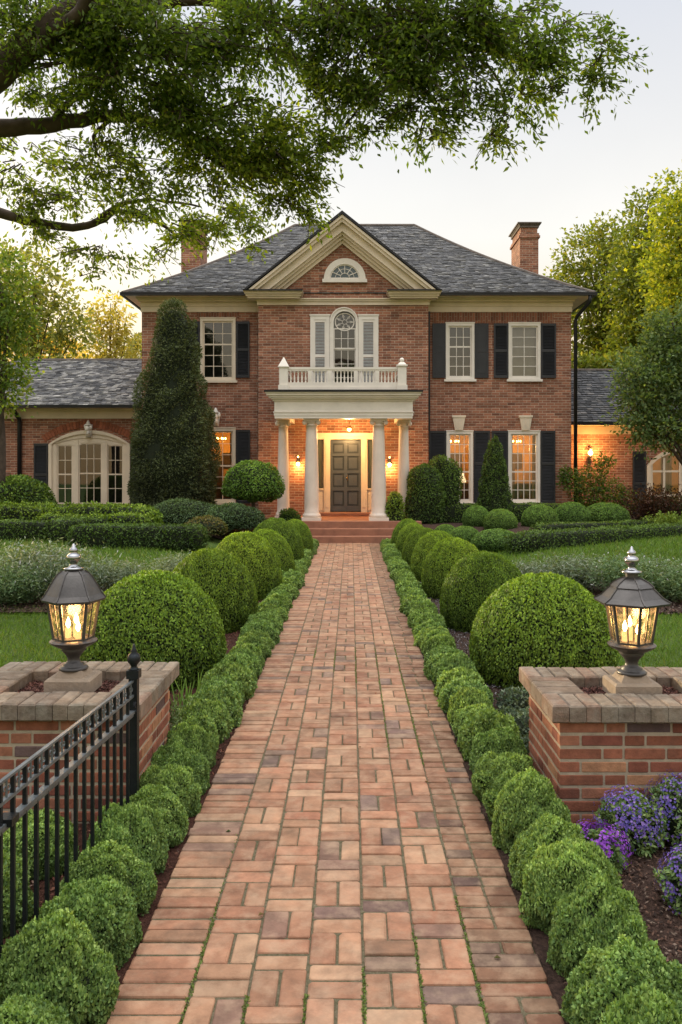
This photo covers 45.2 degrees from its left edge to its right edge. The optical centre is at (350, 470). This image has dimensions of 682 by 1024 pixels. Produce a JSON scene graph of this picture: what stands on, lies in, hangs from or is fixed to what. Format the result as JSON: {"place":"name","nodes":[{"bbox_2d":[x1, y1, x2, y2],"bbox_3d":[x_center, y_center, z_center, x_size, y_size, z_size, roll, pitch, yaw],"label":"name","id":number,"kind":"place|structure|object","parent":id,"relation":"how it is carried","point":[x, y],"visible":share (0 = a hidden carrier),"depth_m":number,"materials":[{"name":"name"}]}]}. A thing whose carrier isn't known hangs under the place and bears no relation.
{"place":"outdoors","nodes":[
{"label":"outdoors","id":0,"kind":"place"},
{"bbox_2d":[106,543,564,1023],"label":"path","id":1,"kind":"structure","parent":0,"point":[207,849],"depth_m":3.74,"materials":[{"name":"brick"}]},
{"bbox_2d":[0,533,681,998],"bbox_3d":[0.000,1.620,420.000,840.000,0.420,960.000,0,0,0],"label":"ground","id":2,"kind":"structure","parent":0,"point":[214,541],"depth_m":10.02,"materials":[{"name":"green plant"}]},
{"bbox_2d":[3,849,33,937],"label":"boxwood tuft","id":3,"kind":"object","parent":2,"relation":"on","point":[6,894],"visible":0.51,"depth_m":3.25,"materials":[{"name":"green plant"}]},
{"bbox_2d":[0,518,51,540],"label":"clipped hedge","id":4,"kind":"object","parent":2,"relation":"on","point":[12,529],"visible":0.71,"depth_m":17.49,"materials":[{"name":"green plant"}]},
{"bbox_2d":[0,993,71,1023],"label":"boxwood tuft","id":5,"kind":"object","parent":2,"relation":"on","point":[21,1008],"visible":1,"depth_m":2.38,"materials":[{"name":"green plant"}]},
{"bbox_2d":[3,808,79,880],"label":"boxwood tuft","id":6,"kind":"object","parent":2,"relation":"on","point":[6,840],"visible":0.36,"depth_m":3.65,"materials":[{"name":"green plant"}]},
{"bbox_2d":[0,580,99,611],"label":"shrub bed","id":7,"kind":"object","parent":2,"relation":"on","point":[32,604],"visible":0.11,"depth_m":10.76,"materials":[{"name":"green plant"}]},
{"bbox_2d":[0,558,59,607],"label":"lavender","id":8,"kind":"object","parent":7,"relation":"on","point":[19,593],"visible":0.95,"depth_m":10.87,"materials":[{"name":"green plant"}]},
{"bbox_2d":[0,536,115,596],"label":"lavender","id":9,"kind":"object","parent":7,"relation":"on","point":[25,557],"visible":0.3,"depth_m":11.61,"materials":[{"name":"green plant"}]},
{"bbox_2d":[4,548,141,595],"bbox_3d":[-3.846,1.440,11.556,1.809,0.753,1.940,0,0,-16],"label":"lavender","id":10,"kind":"object","parent":7,"relation":"on","point":[66,563],"visible":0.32,"depth_m":11.23,"materials":[{"name":"green plant"}]},
{"bbox_2d":[82,557,160,591],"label":"lavender","id":11,"kind":"object","parent":7,"relation":"on","point":[117,571],"visible":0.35,"depth_m":11.57,"materials":[{"name":"green plant"}]},
{"bbox_2d":[0,235,108,360],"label":"broadleaf tree","id":12,"kind":"object","parent":2,"relation":"on","point":[59,336],"visible":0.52,"depth_m":37.79,"materials":[{"name":"green plant"}]},
{"bbox_2d":[0,908,119,1023],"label":"boxwood tuft","id":13,"kind":"object","parent":2,"relation":"on","point":[62,959],"visible":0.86,"depth_m":2.63,"materials":[{"name":"green plant"}]},
{"bbox_2d":[43,516,111,542],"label":"clipped hedge","id":14,"kind":"object","parent":2,"relation":"on","point":[58,528],"visible":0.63,"depth_m":17.31,"materials":[{"name":"green plant"}]},
{"bbox_2d":[0,661,178,822],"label":"brick pillar","id":15,"kind":"structure","parent":2,"relation":"on","point":[34,717],"depth_m":4.19,"materials":[{"name":"red brick"}]},
{"bbox_2d":[40,543,105,692],"bbox_3d":[-1.556,0.826,4.600,0.337,0.836,0.346,0,0,0],"label":"post lantern","id":16,"kind":"object","parent":15,"relation":"on","point":[73,583],"visible":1,"depth_m":4.53,"materials":[{"name":"black metal"}]},
{"bbox_2d":[38,874,142,969],"bbox_3d":[-0.988,1.692,3.040,0.376,0.328,0.442,-2,4,20],"label":"boxwood tuft","id":17,"kind":"object","parent":2,"relation":"on","point":[103,906],"visible":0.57,"depth_m":2.99,"materials":[{"name":"green plant"}]},
{"bbox_2d":[34,511,158,524],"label":"loose hedge","id":18,"kind":"object","parent":2,"relation":"on","point":[128,518],"visible":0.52,"depth_m":18.14,"materials":[{"name":"green plant"}]},
{"bbox_2d":[75,289,141,358],"bbox_3d":[-11.723,-3.616,40.054,4.049,10.640,2.628,0,0,0],"label":"tree","id":19,"kind":"object","parent":2,"relation":"on","point":[118,340],"visible":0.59,"depth_m":39.78,"materials":[{"name":"plant"}]},
{"bbox_2d":[87,802,169,873],"bbox_3d":[-1.004,1.678,3.681,0.397,0.364,0.357,-3,-1,-33],"label":"boxwood tuft","id":20,"kind":"object","parent":2,"relation":"on","point":[140,830],"visible":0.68,"depth_m":3.62,"materials":[{"name":"green plant"}]},
{"bbox_2d":[66,522,209,550],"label":"clipped hedge","id":21,"kind":"object","parent":2,"relation":"on","point":[155,535],"visible":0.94,"depth_m":16.37,"materials":[{"name":"green plant"}]},
{"bbox_2d":[3,598,292,1023],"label":"bed","id":22,"kind":"object","parent":2,"relation":"on","point":[161,877],"visible":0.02,"depth_m":3.79,"materials":[{"name":"brown soil"}]},
{"bbox_2d":[0,644,140,958],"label":"iron railing","id":23,"kind":"object","parent":22,"relation":"on","point":[14,815],"visible":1,"depth_m":3.25,"materials":[{"name":"black metal"}]},
{"bbox_2d":[60,839,157,915],"bbox_3d":[-1.003,1.689,3.384,0.382,0.329,0.350,1,6,36],"label":"boxwood tuft","id":24,"kind":"object","parent":22,"relation":"on","point":[132,873],"visible":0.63,"depth_m":3.34,"materials":[{"name":"green plant"}]},
{"bbox_2d":[139,763,201,816],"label":"boxwood tuft","id":25,"kind":"object","parent":22,"relation":"on","point":[181,784],"visible":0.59,"depth_m":4.29,"materials":[{"name":"green plant"}]},
{"bbox_2d":[151,741,211,794],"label":"boxwood tuft","id":26,"kind":"object","parent":22,"relation":"on","point":[177,753],"visible":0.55,"depth_m":4.58,"materials":[{"name":"green plant"}]},
{"bbox_2d":[117,783,188,846],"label":"boxwood tuft","id":27,"kind":"object","parent":2,"relation":"on","point":[165,803],"visible":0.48,"depth_m":3.98,"materials":[{"name":"green plant"}]},
{"bbox_2d":[80,569,227,691],"bbox_3d":[-1.734,1.366,7.217,1.293,0.999,1.267,-2,-1,17],"label":"boxwood ball","id":28,"kind":"object","parent":2,"relation":"on","point":[158,615],"visible":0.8,"depth_m":6.80,"materials":[{"name":"green plant"}]},
{"bbox_2d":[165,721,218,767],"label":"boxwood tuft","id":29,"kind":"object","parent":2,"relation":"on","point":[199,739],"visible":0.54,"depth_m":4.93,"materials":[{"name":"green plant"}]},
{"bbox_2d":[177,698,233,743],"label":"boxwood tuft","id":30,"kind":"object","parent":2,"relation":"on","point":[218,709],"visible":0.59,"depth_m":5.45,"materials":[{"name":"green plant"}]},
{"bbox_2d":[185,683,242,728],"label":"boxwood tuft","id":31,"kind":"object","parent":2,"relation":"on","point":[228,696],"visible":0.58,"depth_m":5.79,"materials":[{"name":"green plant"}]},
{"bbox_2d":[173,548,258,633],"bbox_3d":[-1.619,1.379,9.498,1.101,0.980,1.073,0,-1,-14],"label":"boxwood ball","id":32,"kind":"object","parent":2,"relation":"on","point":[224,580],"visible":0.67,"depth_m":9.19,"materials":[{"name":"green plant"}]},
{"bbox_2d":[200,662,257,699],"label":"boxwood tuft","id":33,"kind":"object","parent":2,"relation":"on","point":[234,671],"visible":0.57,"depth_m":6.43,"materials":[{"name":"green plant"}]},
{"bbox_2d":[205,518,267,538],"bbox_3d":[-8.650,1.586,22.300,14.700,0.420,7.400,0,0,0],"label":"foundation bed","id":34,"kind":"object","parent":2,"relation":"on","point":[220,536],"depth_m":19.80,"materials":[{"name":"soil"}]},
{"bbox_2d":[0,231,51,484],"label":"broadleaf tree","id":35,"kind":"object","parent":34,"relation":"on","point":[12,327],"visible":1,"depth_m":20.36,"materials":[{"name":"green plant"}]},
{"bbox_2d":[0,474,58,504],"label":"shrub","id":36,"kind":"object","parent":34,"relation":"on","point":[18,489],"visible":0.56,"depth_m":20.58,"materials":[{"name":"green plant"}]},
{"bbox_2d":[0,500,163,522],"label":"loose hedge","id":37,"kind":"object","parent":34,"relation":"on","point":[21,510],"visible":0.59,"depth_m":18.98,"materials":[{"name":"green plant"}]},
{"bbox_2d":[126,297,222,507],"bbox_3d":[-4.733,-1.495,21.961,2.541,6.344,2.720,0,0,0],"label":"conifer","id":38,"kind":"object","parent":34,"relation":"on","point":[173,452],"visible":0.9,"depth_m":21.32,"materials":[{"name":"green plant"}]},
{"bbox_2d":[154,498,218,524],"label":"shrub","id":39,"kind":"object","parent":34,"relation":"on","point":[178,511],"visible":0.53,"depth_m":19.57,"materials":[{"name":"green plant"}]},
{"bbox_2d":[204,502,265,531],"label":"shrub","id":40,"kind":"object","parent":34,"relation":"on","point":[234,515],"visible":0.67,"depth_m":19.17,"materials":[{"name":"green plant"}]},
{"bbox_2d":[220,459,285,527],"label":"mushroom topiary","id":41,"kind":"object","parent":34,"relation":"on","point":[252,482],"visible":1,"depth_m":19.85,"materials":[{"name":"green plant"}]},
{"bbox_2d":[216,531,282,600],"bbox_3d":[-1.533,1.359,11.787,1.070,0.998,1.113,-1,2,17],"label":"boxwood ball","id":42,"kind":"object","parent":2,"relation":"on","point":[256,555],"visible":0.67,"depth_m":11.48,"materials":[{"name":"green plant"}]},
{"bbox_2d":[254,528,294,572],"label":"boxwood ball","id":43,"kind":"object","parent":2,"relation":"on","point":[278,542],"visible":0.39,"depth_m":13.38,"materials":[{"name":"green plant"}]},
{"bbox_2d":[253,517,304,559],"bbox_3d":[-1.417,1.369,15.401,1.101,1.002,1.073,2,0,29],"label":"boxwood ball","id":44,"kind":"object","parent":2,"relation":"on","point":[288,531],"visible":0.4,"depth_m":15.17,"materials":[{"name":"green plant"}]},
{"bbox_2d":[0,0,652,297],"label":"oak tree","id":45,"kind":"object","parent":2,"relation":"on","point":[89,37],"visible":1,"depth_m":8.54,"materials":[{"name":"green plant"}]},
{"bbox_2d":[110,543,557,1023],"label":"path bedding","id":46,"kind":"object","parent":2,"relation":"on","point":[393,1007],"visible":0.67,"depth_m":3.56,"materials":[{"name":"sand"}]},
{"bbox_2d":[177,648,488,1023],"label":"moss","id":47,"kind":"object","parent":46,"relation":"on","point":[244,1008],"visible":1,"depth_m":2.92,"materials":[{"name":"green plant"}]},
{"bbox_2d":[0,211,681,543],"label":"brick house","id":48,"kind":"structure","parent":2,"relation":"on","point":[353,372],"depth_m":24.07,"materials":[{"name":"red brick"}]},
{"bbox_2d":[48,430,129,504],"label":"arched window","id":49,"kind":"structure","parent":48,"relation":"in","point":[81,468],"depth_m":25.53,"materials":[{"name":"beige paint"}]},
{"bbox_2d":[200,317,236,382],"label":"window","id":50,"kind":"structure","parent":48,"relation":"in","point":[217,334],"depth_m":25.83,"materials":[{"name":"glass"}]},
{"bbox_2d":[210,427,235,504],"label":"window","id":51,"kind":"structure","parent":48,"relation":"in","point":[226,435],"depth_m":24.60,"materials":[{"name":"glass"}]},
{"bbox_2d":[330,307,357,381],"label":"arched window","id":52,"kind":"structure","parent":48,"relation":"in","point":[343,321],"depth_m":25.33,"materials":[{"name":"white paint"}]},
{"bbox_2d":[322,258,366,282],"bbox_3d":[-0.180,-5.750,23.555,1.280,0.700,0.150,0,0,0],"label":"half round window","id":53,"kind":"structure","parent":48,"relation":"in","point":[343,270],"depth_m":23.53,"materials":[{"name":"white paint"}]},
{"bbox_2d":[330,440,360,510],"bbox_3d":[-0.155,0.145,23.723,0.890,2.070,0.114,0,0,0],"label":"door","id":54,"kind":"structure","parent":48,"relation":"in","point":[345,455],"depth_m":23.73,"materials":[{"name":"grey paint"}]},
{"bbox_2d":[444,322,475,381],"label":"window","id":55,"kind":"structure","parent":48,"relation":"in","point":[460,336],"depth_m":24.12,"materials":[{"name":"white paint"}]},
{"bbox_2d":[446,430,473,503],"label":"window","id":56,"kind":"structure","parent":48,"relation":"in","point":[459,443],"depth_m":24.92,"materials":[{"name":"glass"}]},
{"bbox_2d":[508,430,540,502],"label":"window","id":57,"kind":"structure","parent":48,"relation":"in","point":[523,445],"depth_m":24.30,"materials":[{"name":"glass"}]},
{"bbox_2d":[507,322,542,381],"bbox_3d":[5.094,-3.487,24.148,1.040,1.746,0.265,0,0,0],"label":"window","id":58,"kind":"structure","parent":48,"relation":"in","point":[524,338],"depth_m":24.28,"materials":[{"name":"grey glass"}]},
{"bbox_2d":[646,448,681,504],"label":"arched window","id":59,"kind":"structure","parent":48,"relation":"in","point":[657,473],"depth_m":25.90,"materials":[{"name":"beige paint"}]},
{"bbox_2d":[410,530,452,581],"bbox_3d":[1.442,1.421,13.596,0.940,0.879,0.959,-3,0,-4],"label":"boxwood ball","id":60,"kind":"object","parent":2,"relation":"on","point":[426,543],"visible":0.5,"depth_m":13.40,"materials":[{"name":"green plant"}]},
{"bbox_2d":[421,537,478,598],"bbox_3d":[1.488,1.398,11.784,0.989,0.912,0.951,-1,2,12],"label":"boxwood ball","id":61,"kind":"object","parent":2,"relation":"on","point":[442,557],"visible":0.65,"depth_m":11.53,"materials":[{"name":"green plant"}]},
{"bbox_2d":[436,674,493,712],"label":"boxwood tuft","id":62,"kind":"object","parent":2,"relation":"on","point":[452,687],"visible":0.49,"depth_m":6.11,"materials":[{"name":"green plant"}]},
{"bbox_2d":[447,687,493,725],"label":"boxwood tuft","id":63,"kind":"object","parent":2,"relation":"on","point":[462,697],"visible":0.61,"depth_m":5.79,"materials":[{"name":"green plant"}]},
{"bbox_2d":[439,550,521,632],"bbox_3d":[1.560,1.394,9.520,1.053,0.948,1.081,2,3,32],"label":"boxwood ball","id":64,"kind":"object","parent":2,"relation":"on","point":[472,582],"visible":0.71,"depth_m":9.21,"materials":[{"name":"green plant"}]},
{"bbox_2d":[457,709,519,761],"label":"boxwood tuft","id":65,"kind":"object","parent":2,"relation":"on","point":[486,721],"visible":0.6,"depth_m":5.13,"materials":[{"name":"green plant"}]},
{"bbox_2d":[470,528,513,551],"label":"boxwood ball","id":66,"kind":"object","parent":2,"relation":"on","point":[490,540],"visible":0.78,"depth_m":16.85,"materials":[{"name":"green plant"}]},
{"bbox_2d":[468,726,526,772],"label":"boxwood tuft","id":67,"kind":"object","parent":2,"relation":"on","point":[507,739],"visible":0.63,"depth_m":4.83,"materials":[{"name":"green plant"}]},
{"bbox_2d":[483,508,517,529],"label":"boxwood ball","id":68,"kind":"object","parent":2,"relation":"on","point":[504,519],"visible":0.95,"depth_m":19.72,"materials":[{"name":"green plant"}]},
{"bbox_2d":[470,750,540,801],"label":"boxwood tuft","id":69,"kind":"object","parent":2,"relation":"on","point":[490,767],"visible":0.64,"depth_m":4.49,"materials":[{"name":"green plant"}]},
{"bbox_2d":[379,544,681,1023],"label":"bed","id":70,"kind":"object","parent":2,"relation":"on","point":[557,985],"visible":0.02,"depth_m":3.46,"materials":[{"name":"soil"}]},
{"bbox_2d":[518,838,622,934],"bbox_3d":[0.884,1.670,3.282,0.422,0.380,0.364,0,-4,-38],"label":"boxwood tuft","id":71,"kind":"object","parent":70,"relation":"on","point":[552,872],"visible":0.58,"depth_m":3.22,"materials":[{"name":"green plant"}]},
{"bbox_2d":[509,823,681,983],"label":"mulch","id":72,"kind":"object","parent":70,"relation":"on","point":[660,922],"visible":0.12,"depth_m":3.36,"materials":[{"name":"brown soil"}]},
{"bbox_2d":[576,817,631,873],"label":"flower clump","id":73,"kind":"object","parent":70,"relation":"on","point":[605,839],"visible":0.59,"depth_m":3.70,"materials":[{"name":"purple plant"}]},
{"bbox_2d":[589,784,668,857],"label":"flower clump","id":74,"kind":"object","parent":70,"relation":"on","point":[630,814],"visible":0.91,"depth_m":3.87,"materials":[{"name":"purple plant"}]},
{"bbox_2d":[642,769,681,852],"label":"flower clump","id":75,"kind":"object","parent":70,"relation":"on","point":[670,799],"visible":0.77,"depth_m":3.93,"materials":[{"name":"purple plant"}]},
{"bbox_2d":[653,843,681,915],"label":"flower clump","id":76,"kind":"object","parent":70,"relation":"on","point":[670,873],"visible":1,"depth_m":3.37,"materials":[{"name":"purple plant"}]},
{"bbox_2d":[491,766,571,852],"bbox_3d":[0.867,1.646,3.944,0.394,0.436,0.326,-2,-1,10],"label":"boxwood tuft","id":77,"kind":"object","parent":2,"relation":"on","point":[524,800],"visible":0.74,"depth_m":3.87,"materials":[{"name":"green plant"}]},
{"bbox_2d":[520,504,558,526],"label":"boxwood ball","id":78,"kind":"object","parent":2,"relation":"on","point":[532,515],"visible":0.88,"depth_m":20.11,"materials":[{"name":"green plant"}]},
{"bbox_2d":[469,572,619,690],"bbox_3d":[1.696,1.377,7.196,1.288,0.978,1.314,4,0,40],"label":"boxwood ball","id":79,"kind":"object","parent":2,"relation":"on","point":[544,619],"visible":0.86,"depth_m":6.78,"materials":[{"name":"green plant"}]},
{"bbox_2d":[507,813,590,890],"bbox_3d":[0.890,1.685,3.579,0.402,0.363,0.400,4,2,13],"label":"boxwood tuft","id":80,"kind":"object","parent":2,"relation":"on","point":[547,829],"visible":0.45,"depth_m":3.55,"materials":[{"name":"green plant"}]},
{"bbox_2d":[422,515,678,533],"bbox_3d":[8.675,1.586,21.800,14.650,0.420,8.400,0,0,0],"label":"foundation bed","id":81,"kind":"object","parent":2,"relation":"on","point":[479,528],"visible":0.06,"depth_m":20.43,"materials":[{"name":"soil"}]},
{"bbox_2d":[404,463,446,523],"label":"dome topiary","id":82,"kind":"object","parent":81,"relation":"on","point":[424,497],"visible":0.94,"depth_m":21.23,"materials":[{"name":"green plant"}]},
{"bbox_2d":[428,454,463,505],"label":"dome topiary","id":83,"kind":"object","parent":81,"relation":"on","point":[450,472],"visible":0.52,"depth_m":21.80,"materials":[{"name":"green plant"}]},
{"bbox_2d":[424,501,561,522],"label":"clipped hedge","id":84,"kind":"object","parent":81,"relation":"on","point":[453,513],"visible":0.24,"depth_m":21.69,"materials":[{"name":"green plant"}]},
{"bbox_2d":[476,434,513,512],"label":"cone topiary","id":85,"kind":"object","parent":81,"relation":"on","point":[494,488],"visible":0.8,"depth_m":21.76,"materials":[{"name":"green plant"}]},
{"bbox_2d":[556,450,637,514],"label":"shrub","id":86,"kind":"object","parent":81,"relation":"on","point":[593,499],"visible":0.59,"depth_m":23.75,"materials":[{"name":"green plant"}]},
{"bbox_2d":[529,519,679,530],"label":"clipped hedge","id":87,"kind":"object","parent":81,"relation":"on","point":[559,525],"visible":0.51,"depth_m":19.25,"materials":[{"name":"green plant"}]},
{"bbox_2d":[597,296,681,468],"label":"evergreen tree","id":88,"kind":"object","parent":81,"relation":"on","point":[658,382],"visible":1,"depth_m":21.14,"materials":[{"name":"green plant"}]},
{"bbox_2d":[555,502,591,521],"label":"boxwood ball","id":89,"kind":"object","parent":2,"relation":"on","point":[572,511],"visible":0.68,"depth_m":20.88,"materials":[{"name":"green plant"}]},
{"bbox_2d":[542,209,639,366],"bbox_3d":[11.445,-4.831,36.040,5.840,13.074,4.816,0,0,-36],"label":"broadleaf tree","id":90,"kind":"object","parent":2,"relation":"on","point":[588,335],"visible":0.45,"depth_m":35.48,"materials":[{"name":"green plant"}]},
{"bbox_2d":[502,522,681,554],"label":"clipped hedge","id":91,"kind":"object","parent":2,"relation":"on","point":[536,539],"visible":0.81,"depth_m":16.82,"materials":[{"name":"green plant"}]},
{"bbox_2d":[546,873,649,979],"bbox_3d":[0.902,1.671,2.978,0.388,0.398,0.375,1,-1,33],"label":"boxwood tuft","id":92,"kind":"object","parent":2,"relation":"on","point":[596,910],"visible":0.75,"depth_m":2.92,"materials":[{"name":"green plant"}]},
{"bbox_2d":[519,666,681,825],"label":"brick pillar","id":93,"kind":"structure","parent":2,"relation":"on","point":[591,741],"depth_m":4.16,"materials":[{"name":"red brick"}]},
{"bbox_2d":[593,546,671,695],"bbox_3d":[1.540,0.829,4.500,0.363,0.830,0.415,0,0,0],"label":"post lantern","id":94,"kind":"object","parent":93,"relation":"on","point":[630,589],"visible":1,"depth_m":4.43,"materials":[{"name":"black metal"}]},
{"bbox_2d":[588,502,629,521],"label":"boxwood ball","id":95,"kind":"object","parent":2,"relation":"on","point":[603,511],"visible":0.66,"depth_m":21.28,"materials":[{"name":"green plant"}]},
{"bbox_2d":[571,347,654,368],"bbox_3d":[9.653,-1.499,31.058,4.794,6.412,2.828,0,0,0],"label":"broadleaf tree","id":96,"kind":"object","parent":2,"relation":"on","point":[586,361],"visible":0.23,"depth_m":30.56,"materials":[{"name":"green plant"}]},
{"bbox_2d":[560,933,681,1023],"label":"boxwood tuft","id":97,"kind":"object","parent":2,"relation":"on","point":[599,979],"visible":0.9,"depth_m":2.57,"materials":[{"name":"green plant"}]},
{"bbox_2d":[592,178,673,358],"bbox_3d":[11.850,-4.991,32.842,4.720,13.394,3.829,0,0,0],"label":"broadleaf tree","id":98,"kind":"object","parent":2,"relation":"on","point":[629,260],"visible":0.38,"depth_m":32.69,"materials":[{"name":"green plant"}]},
{"bbox_2d":[585,579,681,615],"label":"shrub bed","id":99,"kind":"object","parent":2,"relation":"on","point":[598,591],"visible":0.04,"depth_m":10.76,"materials":[{"name":"green plant"}]},
{"bbox_2d":[520,550,643,592],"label":"lavender","id":100,"kind":"object","parent":99,"relation":"on","point":[565,571],"visible":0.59,"depth_m":12.01,"materials":[{"name":"green plant"}]},
{"bbox_2d":[570,550,679,592],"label":"lavender","id":101,"kind":"object","parent":99,"relation":"on","point":[610,577],"visible":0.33,"depth_m":11.68,"materials":[{"name":"green plant"}]},
{"bbox_2d":[622,557,681,602],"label":"lavender","id":102,"kind":"object","parent":99,"relation":"on","point":[675,579],"visible":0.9,"depth_m":11.13,"materials":[{"name":"green plant"}]},
{"bbox_2d":[599,982,681,1023],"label":"boxwood tuft","id":103,"kind":"object","parent":2,"relation":"on","point":[651,1006],"visible":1,"depth_m":2.30,"materials":[{"name":"green plant"}]},
{"bbox_2d":[608,483,681,520],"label":"shrub","id":104,"kind":"object","parent":2,"relation":"on","point":[652,503],"visible":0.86,"depth_m":22.40,"materials":[{"name":"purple plant"}]},
{"bbox_2d":[624,167,681,341],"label":"broadleaf tree","id":105,"kind":"object","parent":2,"relation":"on","point":[667,269],"visible":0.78,"depth_m":27.50,"materials":[{"name":"green plant"}]},
{"bbox_2d":[0,0,681,361],"label":"sky","id":106,"kind":"structure","parent":0,"point":[576,173],"materials":[{"name":"white"}]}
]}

